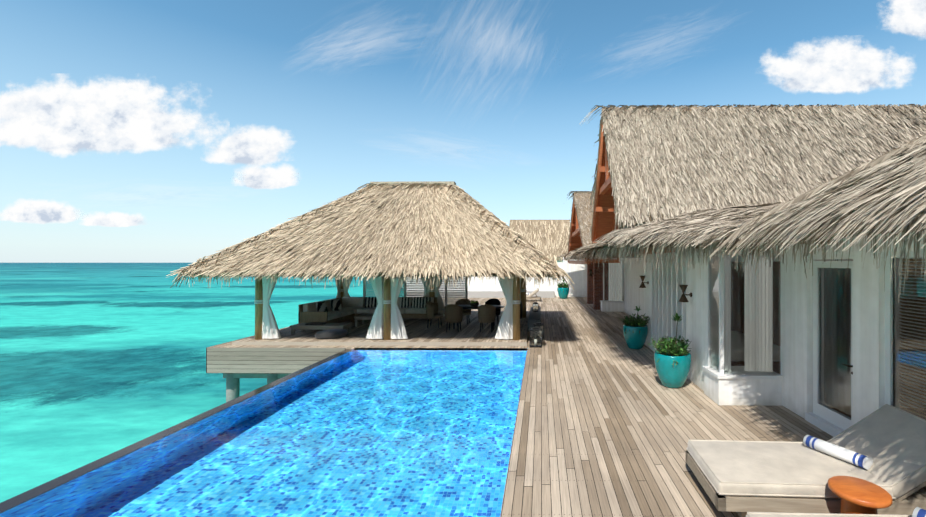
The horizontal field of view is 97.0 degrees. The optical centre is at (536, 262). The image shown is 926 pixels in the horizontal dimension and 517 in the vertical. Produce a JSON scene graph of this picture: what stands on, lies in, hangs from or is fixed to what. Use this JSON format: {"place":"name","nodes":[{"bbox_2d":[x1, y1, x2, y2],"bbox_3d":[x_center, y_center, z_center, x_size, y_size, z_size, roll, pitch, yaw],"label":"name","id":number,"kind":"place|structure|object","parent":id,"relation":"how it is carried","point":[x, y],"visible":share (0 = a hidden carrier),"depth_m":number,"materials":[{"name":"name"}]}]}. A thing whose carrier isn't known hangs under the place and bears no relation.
{"place":"outdoors","nodes":[
{"label":"outdoors","id":0,"kind":"place"},
{"bbox_2d":[0,87,39,116],"bbox_3d":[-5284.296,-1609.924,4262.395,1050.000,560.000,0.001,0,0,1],"label":"cloud","id":1,"kind":"structure","parent":0,"point":[5,98],"depth_m":4266.22,"materials":[{"name":"white"}]},
{"bbox_2d":[0,199,79,223],"bbox_3d":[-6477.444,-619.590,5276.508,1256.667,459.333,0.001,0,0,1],"label":"cloud","id":2,"kind":"structure","parent":0,"point":[36,211],"depth_m":5276.69,"materials":[{"name":"white"}]},
{"bbox_2d":[79,211,143,226],"bbox_3d":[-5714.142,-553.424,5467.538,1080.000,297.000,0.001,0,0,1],"label":"cloud","id":3,"kind":"structure","parent":0,"point":[114,219],"depth_m":5467.84,"materials":[{"name":"white"}]},
{"bbox_2d":[0,73,229,156],"bbox_3d":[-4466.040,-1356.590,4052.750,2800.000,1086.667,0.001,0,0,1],"label":"cloud","id":4,"kind":"structure","parent":0,"point":[62,117],"depth_m":4052.02,"materials":[{"name":"white"}]},
{"bbox_2d":[0,349,352,511],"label":"pool coping","id":5,"kind":"object","parent":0,"point":[28,494],"visible":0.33,"depth_m":5.31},
{"bbox_2d":[0,263,403,502],"bbox_3d":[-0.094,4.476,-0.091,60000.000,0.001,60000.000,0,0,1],"label":"sea","id":6,"kind":"structure","parent":0,"point":[98,361],"depth_m":20.55,"materials":[{"name":"liquid"}]},
{"bbox_2d":[223,373,288,401],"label":"stilts","id":7,"kind":"object","parent":6,"relation":"on","point":[232,386],"depth_m":11.78,"materials":[{"name":"concrete"}]},
{"bbox_2d":[209,298,534,348],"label":"deck platform","id":8,"kind":"structure","parent":7,"relation":"on","point":[529,303],"depth_m":11.44,"materials":[{"name":"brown wood"}]},
{"bbox_2d":[206,347,345,373],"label":"platform fascia","id":9,"kind":"structure","parent":8,"relation":"attached to","point":[261,360],"depth_m":11.27,"materials":[{"name":"grey wood"}]},
{"bbox_2d":[234,313,528,341],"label":"deck floor","id":10,"kind":"structure","parent":8,"relation":"on","point":[417,330],"depth_m":12.95,"materials":[{"name":"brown wood"}]},
{"bbox_2d":[315,329,347,338],"bbox_3d":[-6.248,2.171,12.332,0.920,0.210,0.920,0,0,1],"label":"floor pouf","id":11,"kind":"object","parent":10,"relation":"on","point":[332,334],"visible":1,"depth_m":12.05,"materials":[{"name":"grey fabric"}]},
{"bbox_2d":[298,297,436,323],"bbox_3d":[-6.016,1.846,15.030,3.900,0.860,3.000,0,0,1],"label":"sofa frame","id":12,"kind":"object","parent":10,"relation":"on","point":[306,317],"visible":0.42,"depth_m":13.56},
{"bbox_2d":[303,297,433,319],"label":"sofa cushions","id":13,"kind":"object","parent":12,"relation":"on","point":[352,305],"visible":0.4,"depth_m":15.60,"materials":[{"name":"grey fabric"}]},
{"bbox_2d":[316,297,431,311],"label":"sofa pillows","id":14,"kind":"object","parent":13,"relation":"on","point":[406,302],"visible":0.79,"depth_m":16.13,"materials":[{"name":"grey fabric"}]},
{"bbox_2d":[290,310,444,333],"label":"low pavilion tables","id":15,"kind":"object","parent":10,"relation":"on","point":[302,327],"visible":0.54,"depth_m":12.92,"materials":[{"name":"brown wood"}]},
{"bbox_2d":[305,322,325,324],"bbox_3d":[-7.139,1.976,13.068,0.500,0.040,0.350,0,0,1],"label":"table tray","id":16,"kind":"object","parent":15,"relation":"on","point":[316,323],"visible":1,"depth_m":12.96,"materials":[{"name":"brown wood"}]},
{"bbox_2d":[232,342,526,345],"bbox_3d":[-4.497,2.325,11.548,8.460,0.103,0.023,0,0,1],"label":"deck edge","id":17,"kind":"object","parent":10,"relation":"attached to","point":[392,343],"visible":1,"depth_m":11.53,"materials":[{"name":"brown wood"}]},
{"bbox_2d":[255,277,525,339],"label":"pavilion posts","id":18,"kind":"object","parent":10,"relation":"on","point":[386,313],"visible":0.52,"depth_m":11.89,"materials":[{"name":"brown wood"}]},
{"bbox_2d":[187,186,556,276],"bbox_3d":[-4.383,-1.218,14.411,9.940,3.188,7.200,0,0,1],"label":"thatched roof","id":19,"kind":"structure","parent":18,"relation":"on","point":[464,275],"depth_m":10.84,"materials":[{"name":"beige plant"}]},
{"bbox_2d":[166,183,574,289],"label":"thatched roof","id":20,"kind":"structure","parent":19,"relation":"on","point":[490,239],"depth_m":11.53,"materials":[{"name":"beige wicker"}]},
{"bbox_2d":[262,277,280,338],"bbox_3d":[-7.905,1.131,12.002,0.651,2.230,0.213,0,0,1],"label":"curtain","id":21,"kind":"object","parent":20,"relation":"attached to","point":[270,329],"visible":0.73,"depth_m":11.95,"materials":[{"name":"white fabric"}]},
{"bbox_2d":[334,277,340,297],"bbox_3d":[-8.178,1.131,16.578,0.212,2.230,0.648,0,0,1],"label":"curtain","id":22,"kind":"object","parent":20,"relation":"hanging from","point":[338,292],"visible":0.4,"depth_m":16.62,"materials":[{"name":"white fabric"}]},
{"bbox_2d":[343,278,351,296],"bbox_3d":[-7.831,1.131,16.896,0.672,2.230,0.209,0,0,1],"label":"curtain","id":23,"kind":"object","parent":20,"relation":"hanging from","point":[346,288],"visible":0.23,"depth_m":16.86,"materials":[{"name":"white fabric"}]},
{"bbox_2d":[366,277,383,338],"bbox_3d":[-4.739,1.131,11.964,0.660,2.230,0.217,0,0,1],"label":"curtain","id":24,"kind":"object","parent":20,"relation":"hanging from","point":[375,330],"visible":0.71,"depth_m":11.91,"materials":[{"name":"white fabric"}]},
{"bbox_2d":[390,277,407,338],"bbox_3d":[-4.068,1.131,11.960,0.651,2.230,0.208,0,0,1],"label":"curtain","id":25,"kind":"object","parent":20,"relation":"attached to","point":[398,329],"visible":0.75,"depth_m":11.90,"materials":[{"name":"white fabric"}]},
{"bbox_2d":[370,181,455,185],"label":"roof ridge","id":26,"kind":"structure","parent":20,"relation":"on","point":[452,183],"depth_m":14.25,"materials":[{"name":"beige wicker"}]},
{"bbox_2d":[422,277,428,296],"bbox_3d":[-4.698,1.131,16.859,0.676,2.230,0.211,0,0,1],"label":"curtain","id":27,"kind":"object","parent":20,"relation":"attached to","point":[426,287],"visible":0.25,"depth_m":16.82,"materials":[{"name":"white fabric"}]},
{"bbox_2d":[434,277,444,316],"bbox_3d":[-4.011,1.131,16.851,0.667,2.230,0.208,0,0,1],"label":"curtain","id":28,"kind":"object","parent":20,"relation":"hanging from","point":[439,300],"visible":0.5,"depth_m":16.81,"materials":[{"name":"white fabric"}]},
{"bbox_2d":[494,277,512,338],"bbox_3d":[-0.953,1.131,11.920,0.649,2.230,0.213,0,0,1],"label":"curtain","id":29,"kind":"object","parent":20,"relation":"hanging from","point":[504,329],"visible":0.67,"depth_m":11.87,"materials":[{"name":"white fabric"}]},
{"bbox_2d":[254,289,525,303],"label":"post rope bands","id":30,"kind":"object","parent":18,"relation":"attached to","point":[384,301],"visible":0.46,"depth_m":11.89,"materials":[{"name":"white fabric"}]},
{"bbox_2d":[363,277,467,315],"bbox_3d":[-5.189,1.351,17.320,4.480,1.850,0.080,0,0,1],"label":"louvre screen","id":31,"kind":"object","parent":10,"relation":"on","point":[405,293],"visible":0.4,"depth_m":17.30,"materials":[{"name":"grey wood"}]},
{"bbox_2d":[426,301,442,327],"bbox_3d":[-3.589,1.817,14.201,0.567,0.921,0.592,0,0,1],"label":"dining chair","id":32,"kind":"object","parent":10,"relation":"on","point":[431,310],"visible":1,"depth_m":14.01,"materials":[{"name":"wicker"}]},
{"bbox_2d":[445,304,462,331],"bbox_3d":[-2.736,1.817,13.357,0.592,0.921,0.567,0,0,1],"label":"dining chair","id":33,"kind":"object","parent":10,"relation":"on","point":[453,313],"visible":1,"depth_m":13.13,"materials":[{"name":"wicker"}]},
{"bbox_2d":[455,298,470,324],"bbox_3d":[-2.716,1.817,15.024,0.592,0.921,0.567,0,0,1],"label":"dining chair","id":34,"kind":"object","parent":10,"relation":"on","point":[465,301],"visible":0.48,"depth_m":15.22,"materials":[{"name":"wicker"}]},
{"bbox_2d":[444,305,503,328],"bbox_3d":[-2.176,1.904,14.184,2.140,0.745,1.070,0,0,1],"label":"dining table","id":35,"kind":"object","parent":10,"relation":"on","point":[474,307],"visible":0.35,"depth_m":14.06,"materials":[{"name":"grey"}]},
{"bbox_2d":[478,304,495,331],"bbox_3d":[-1.636,1.817,13.345,0.592,0.921,0.567,0,0,1],"label":"dining chair","id":36,"kind":"object","parent":10,"relation":"on","point":[486,313],"visible":1,"depth_m":13.12,"materials":[{"name":"wicker"}]},
{"bbox_2d":[485,298,500,324],"bbox_3d":[-1.616,1.817,15.011,0.592,0.921,0.567,0,0,1],"label":"chair","id":37,"kind":"object","parent":10,"relation":"on","point":[493,301],"visible":0.56,"depth_m":15.22,"materials":[{"name":"black wicker"}]},
{"bbox_2d":[520,301,522,318],"bbox_3d":[-0.762,1.817,14.168,0.567,0.921,0.592,0,0,1],"label":"dining chair","id":38,"kind":"object","parent":10,"relation":"on","point":[521,309],"visible":0.35,"depth_m":14.03,"materials":[{"name":"brown wicker"}]},
{"bbox_2d":[528,307,540,331],"bbox_3d":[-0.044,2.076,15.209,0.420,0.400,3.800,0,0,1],"label":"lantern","id":39,"kind":"object","parent":10,"relation":"on","point":[533,317],"visible":0.79,"depth_m":13.79,"materials":[{"name":"black metal"}]},
{"bbox_2d":[533,299,537,311],"bbox_3d":[-0.030,1.646,15.509,0.220,0.461,0.220,0,0,1],"label":"lantern","id":40,"kind":"object","parent":39,"relation":"on","point":[535,306],"visible":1,"depth_m":15.42,"materials":[{"name":"black metal"}]},
{"bbox_2d":[407,291,554,297],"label":"wall","id":41,"kind":"structure","parent":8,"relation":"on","point":[500,294],"depth_m":27.25,"materials":[{"name":"white paint"}]},
{"bbox_2d":[526,291,540,301],"bbox_3d":[-0.700,2.036,24.893,2.000,0.681,0.750,0,0,1],"label":"distant lounger frame","id":42,"kind":"object","parent":8,"relation":"on","point":[533,298],"visible":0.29,"depth_m":24.52,"materials":[{"name":"beige wood"}]},
{"bbox_2d":[526,288,538,296],"bbox_3d":[-0.768,1.856,24.894,1.857,0.541,0.744,0,0,1],"label":"distant lounger cushion","id":43,"kind":"object","parent":42,"relation":"on","point":[533,292],"visible":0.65,"depth_m":24.53,"materials":[{"name":"white fabric"}]},
{"bbox_2d":[205,126,293,165],"bbox_3d":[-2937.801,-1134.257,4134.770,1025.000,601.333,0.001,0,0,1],"label":"cloud","id":44,"kind":"structure","parent":0,"point":[257,146],"depth_m":4134.52,"materials":[{"name":"white"}]},
{"bbox_2d":[233,164,298,188],"bbox_3d":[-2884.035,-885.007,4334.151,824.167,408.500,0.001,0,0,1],"label":"cloud","id":45,"kind":"structure","parent":0,"point":[260,177],"depth_m":4334.24,"materials":[{"name":"white"}]},
{"bbox_2d":[357,348,525,348],"bbox_3d":[-2.745,2.953,4.090,4.820,1.146,14.300,0,0,1],"label":"pool shell","id":46,"kind":"object","parent":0,"point":[443,348],"visible":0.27,"depth_m":11.24},
{"bbox_2d":[0,349,526,516],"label":"swimming pool","id":47,"kind":"structure","parent":46,"relation":"in","point":[391,433],"depth_m":5.12,"materials":[{"name":"blue liquid"}]},
{"bbox_2d":[0,0,925,262],"label":"sky","id":48,"kind":"structure","parent":0,"point":[347,84],"materials":[{"name":"blue"}]},
{"bbox_2d":[437,1,560,73],"bbox_3d":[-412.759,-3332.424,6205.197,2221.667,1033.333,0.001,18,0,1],"label":"cloud","id":49,"kind":"structure","parent":0,"point":[459,38],"depth_m":6213.71,"materials":[{"name":"white"}]},
{"bbox_2d":[500,297,832,516],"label":"deck walkway","id":50,"kind":"structure","parent":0,"point":[608,423],"depth_m":5.82,"materials":[{"name":"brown wood"}]},
{"bbox_2d":[406,262,562,296],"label":"wall","id":51,"kind":"structure","parent":50,"relation":"on","point":[476,284],"depth_m":27.94,"materials":[{"name":"white paint"}]},
{"bbox_2d":[509,220,569,259],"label":"roof base","id":52,"kind":"object","parent":51,"relation":"on","point":[552,235],"visible":0.43,"depth_m":44.63,"materials":[{"name":"beige plant"}]},
{"bbox_2d":[509,220,569,261],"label":"thatched roof","id":53,"kind":"structure","parent":52,"relation":"on","point":[546,247],"depth_m":44.39,"materials":[{"name":"beige wicker"}]},
{"bbox_2d":[530,324,541,347],"bbox_3d":[-0.018,2.056,11.459,0.340,0.641,0.340,0,0,1],"label":"lantern","id":54,"kind":"object","parent":50,"relation":"on","point":[535,337],"visible":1,"depth_m":11.31,"materials":[{"name":"black metal"}]},
{"bbox_2d":[534,319,543,338],"bbox_3d":[0.077,2.086,12.758,0.300,0.581,0.300,0,0,1],"label":"lantern","id":55,"kind":"object","parent":50,"relation":"on","point":[541,324],"visible":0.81,"depth_m":12.62,"materials":[{"name":"black metal"}]},
{"bbox_2d":[557,287,568,298],"bbox_3d":[1.769,2.008,26.489,0.794,0.736,0.793,0,0,1],"label":"plant pot","id":56,"kind":"object","parent":50,"relation":"on","point":[562,294],"visible":0.88,"depth_m":26.20,"materials":[{"name":"teal ceramic"}]},
{"bbox_2d":[557,279,568,291],"bbox_3d":[1.738,1.483,26.494,0.909,0.848,0.973,0,0,1],"label":"plant","id":57,"kind":"object","parent":56,"relation":"in","point":[560,285],"depth_m":26.34,"materials":[{"name":"green plant"}]},
{"bbox_2d":[563,257,586,296],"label":"tall wall","id":58,"kind":"structure","parent":50,"relation":"on","point":[577,273],"depth_m":27.78,"materials":[{"name":"white paint"}]},
{"bbox_2d":[587,258,602,309],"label":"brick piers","id":59,"kind":"structure","parent":50,"relation":"on","point":[594,288],"depth_m":20.37,"materials":[{"name":"brown brick"}]},
{"bbox_2d":[623,323,647,348],"bbox_3d":[2.750,2.056,11.216,0.690,0.640,0.690,0,0,1],"label":"plant pot","id":60,"kind":"object","parent":50,"relation":"on","point":[635,339],"visible":0.92,"depth_m":10.96,"materials":[{"name":"teal ceramic"}]},
{"bbox_2d":[620,306,649,333],"bbox_3d":[2.741,1.569,11.227,0.950,0.802,0.861,0,0,1],"label":"plant","id":61,"kind":"object","parent":60,"relation":"in","point":[634,321],"depth_m":11.13,"materials":[{"name":"green plant"}]},
{"bbox_2d":[654,350,691,387],"bbox_3d":[2.619,2.056,7.778,0.690,0.640,0.690,0,0,1],"label":"plant pot","id":62,"kind":"object","parent":50,"relation":"on","point":[670,375],"visible":0.75,"depth_m":7.53,"materials":[{"name":"teal ceramic"}]},
{"bbox_2d":[650,313,691,366],"bbox_3d":[2.581,1.475,7.769,0.884,1.054,0.880,0,0,1],"label":"plant","id":63,"kind":"object","parent":62,"relation":"in","point":[678,343],"depth_m":7.71,"materials":[{"name":"green plant"}]},
{"bbox_2d":[557,104,925,303],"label":"thatched roof","id":64,"kind":"structure","parent":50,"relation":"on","point":[605,220],"depth_m":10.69,"materials":[{"name":"beige wicker"}]},
{"bbox_2d":[567,203,620,263],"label":"timbers","id":65,"kind":"object","parent":64,"relation":"attached to","point":[574,234],"visible":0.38,"depth_m":19.46,"materials":[{"name":"brown wood"}]},
{"bbox_2d":[592,123,675,254],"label":"timbers","id":66,"kind":"object","parent":64,"relation":"attached to","point":[604,188],"visible":0.12,"depth_m":11.02,"materials":[{"name":"brown wood"}]},
{"bbox_2d":[685,450,925,516],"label":"lounger frame","id":67,"kind":"object","parent":50,"relation":"on","point":[908,503],"visible":0.19,"depth_m":3.63,"materials":[{"name":"grey wood"}]},
{"bbox_2d":[686,404,925,499],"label":"lounger cushion","id":68,"kind":"object","parent":67,"relation":"on","point":[890,440],"visible":0.75,"depth_m":3.93,"materials":[{"name":"beige fabric"}]},
{"bbox_2d":[803,435,872,469],"bbox_3d":[3.068,1.931,4.133,0.136,0.116,0.573,0,0,-27],"label":"lounger towel","id":69,"kind":"object","parent":68,"relation":"on","point":[850,456],"visible":0.96,"depth_m":4.07,"materials":[{"name":"white fabric"}]},
{"bbox_2d":[828,476,891,513],"bbox_3d":[2.748,2.149,3.441,0.430,0.455,0.430,0,0,1],"label":"side table","id":70,"kind":"object","parent":50,"relation":"on","point":[858,495],"visible":1,"depth_m":3.38,"materials":[{"name":"orange wood"}]},
{"bbox_2d":[601,231,924,424],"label":"villa walls","id":71,"kind":"structure","parent":0,"point":[792,390],"depth_m":6.36,"materials":[{"name":"white paint"}]},
{"bbox_2d":[639,276,648,287],"bbox_3d":[3.011,0.536,11.323,0.260,0.340,0.200,0,0,1],"label":"wall lamp","id":72,"kind":"object","parent":71,"relation":"attached to","point":[642,285],"visible":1,"depth_m":11.28,"materials":[{"name":"brown metal"}]},
{"bbox_2d":[678,285,691,301],"bbox_3d":[2.973,0.616,8.073,0.260,0.340,0.200,0,0,1],"label":"wall lamp","id":73,"kind":"object","parent":71,"relation":"attached to","point":[683,298],"visible":1,"depth_m":8.03,"materials":[{"name":"brown metal"}]},
{"bbox_2d":[600,251,924,436],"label":"villa frames","id":74,"kind":"structure","parent":71,"relation":"attached to","point":[667,279],"depth_m":6.71,"materials":[{"name":"white wood"}]},
{"bbox_2d":[604,255,925,419],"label":"window glass","id":75,"kind":"object","parent":74,"relation":"in","point":[751,322],"visible":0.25,"depth_m":5.85,"materials":[{"name":"clear glass"}]},
{"bbox_2d":[746,512,911,516],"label":"lounger cushion","id":76,"kind":"object","parent":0,"point":[762,514],"visible":1,"depth_m":3.19,"materials":[{"name":"beige fabric"}]},
{"bbox_2d":[912,507,925,516],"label":"lounger towel","id":77,"kind":"object","parent":76,"relation":"on","point":[919,512],"visible":1,"depth_m":3.05,"materials":[{"name":"white fabric"}]},
{"bbox_2d":[761,39,913,92],"bbox_3d":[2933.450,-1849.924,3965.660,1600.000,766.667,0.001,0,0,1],"label":"cloud","id":78,"kind":"structure","parent":0,"point":[835,66],"depth_m":3965.49,"materials":[{"name":"white"}]},
{"bbox_2d":[886,0,925,36],"bbox_3d":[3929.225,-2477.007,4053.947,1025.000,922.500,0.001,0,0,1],"label":"cloud","id":79,"kind":"structure","parent":0,"point":[907,16],"depth_m":4056.19,"materials":[{"name":"white"}]},
{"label":"villa interior floor","id":80,"kind":"structure","parent":0,"visible":0},
{"bbox_2d":[779,261,779,373],"bbox_3d":[5.394,1.176,6.411,2.785,2.400,9.751,0,0,-12],"label":"villa interior wood","id":81,"kind":"object","parent":80,"relation":"on","point":[779,311],"depth_m":8.48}
]}

